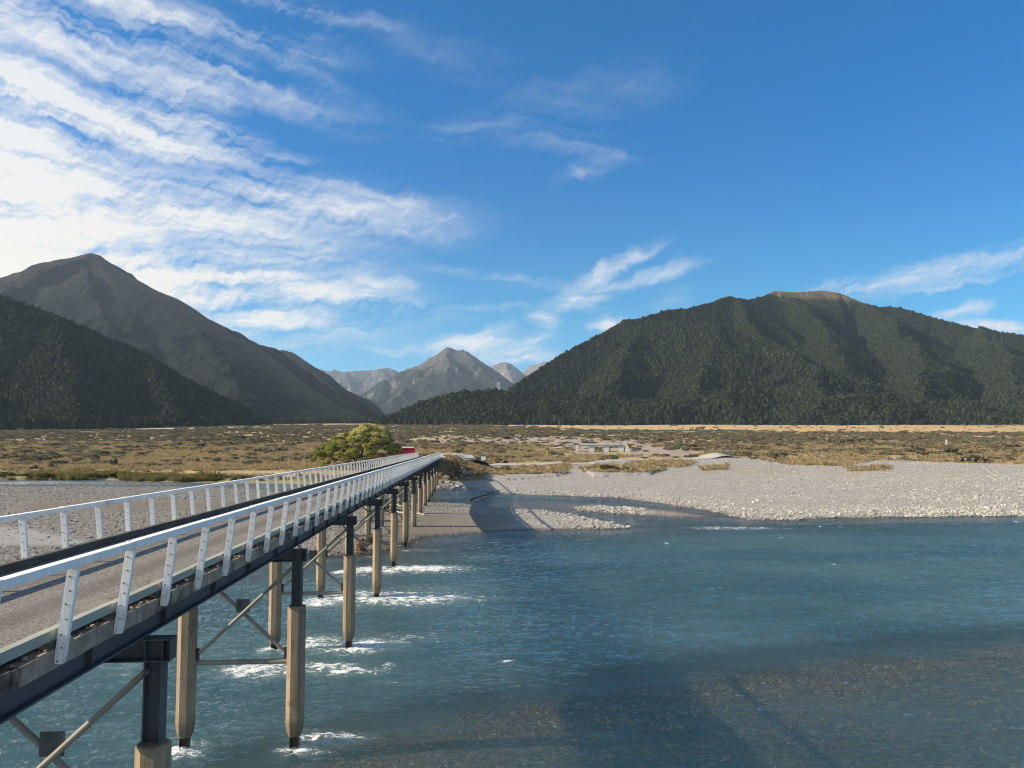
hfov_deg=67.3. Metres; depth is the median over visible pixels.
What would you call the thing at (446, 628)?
river
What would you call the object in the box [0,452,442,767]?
road bridge
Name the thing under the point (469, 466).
brown grass
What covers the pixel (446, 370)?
rocky mountain
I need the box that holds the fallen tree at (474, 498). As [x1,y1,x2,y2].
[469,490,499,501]
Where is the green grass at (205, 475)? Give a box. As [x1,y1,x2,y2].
[0,466,271,481]
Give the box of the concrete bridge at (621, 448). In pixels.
[568,442,629,451]
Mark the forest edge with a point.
(39, 422)
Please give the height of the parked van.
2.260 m
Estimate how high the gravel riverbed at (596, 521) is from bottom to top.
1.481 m
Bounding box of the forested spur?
[0,304,225,425]
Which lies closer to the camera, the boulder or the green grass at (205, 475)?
the boulder
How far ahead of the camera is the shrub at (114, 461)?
203.73 m
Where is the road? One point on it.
(471, 457)
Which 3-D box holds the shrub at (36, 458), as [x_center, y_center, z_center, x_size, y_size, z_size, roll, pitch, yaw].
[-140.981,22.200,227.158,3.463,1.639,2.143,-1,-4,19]
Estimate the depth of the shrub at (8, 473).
185.33 m
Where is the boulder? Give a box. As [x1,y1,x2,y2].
[461,470,468,475]
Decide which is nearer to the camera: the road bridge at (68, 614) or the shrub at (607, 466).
the road bridge at (68, 614)
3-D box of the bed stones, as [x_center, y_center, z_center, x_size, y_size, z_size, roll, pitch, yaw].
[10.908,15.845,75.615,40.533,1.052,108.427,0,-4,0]
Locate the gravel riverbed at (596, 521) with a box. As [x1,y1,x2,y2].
[0,485,646,563]
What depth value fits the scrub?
461.12 m
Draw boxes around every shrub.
[1,472,13,475]
[30,457,40,461]
[109,458,117,464]
[599,464,619,468]
[663,446,679,449]
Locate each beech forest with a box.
[0,295,272,429]
[368,296,1023,424]
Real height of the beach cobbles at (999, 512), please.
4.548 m
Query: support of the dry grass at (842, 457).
on the ground at (464, 521)
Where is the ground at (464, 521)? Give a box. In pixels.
[0,423,1023,767]
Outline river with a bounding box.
[0,480,1023,767]
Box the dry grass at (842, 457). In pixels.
[0,439,1023,476]
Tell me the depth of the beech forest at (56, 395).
1179.75 m
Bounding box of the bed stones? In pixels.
[292,501,1023,767]
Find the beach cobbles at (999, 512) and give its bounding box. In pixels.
[436,456,1023,521]
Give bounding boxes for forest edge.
[0,408,677,429]
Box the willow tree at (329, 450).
[309,422,404,466]
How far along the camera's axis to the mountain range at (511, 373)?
10868.93 m
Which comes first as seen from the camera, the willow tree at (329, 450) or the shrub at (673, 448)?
the willow tree at (329, 450)
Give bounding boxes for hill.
[280,350,386,416]
[419,290,1023,424]
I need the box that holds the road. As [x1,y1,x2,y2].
[423,453,742,465]
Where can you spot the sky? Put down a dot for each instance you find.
(339, 185)
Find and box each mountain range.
[319,368,398,395]
[491,362,545,383]
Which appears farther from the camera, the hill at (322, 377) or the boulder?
the hill at (322, 377)
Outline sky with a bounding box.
[0,0,1023,371]
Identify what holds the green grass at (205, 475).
on the ground at (464, 521)
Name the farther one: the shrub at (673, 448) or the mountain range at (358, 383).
the mountain range at (358, 383)
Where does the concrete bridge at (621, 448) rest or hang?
on the ground at (464, 521)
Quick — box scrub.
[0,423,1023,470]
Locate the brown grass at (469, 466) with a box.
[358,452,485,476]
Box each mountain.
[0,253,378,418]
[360,347,512,414]

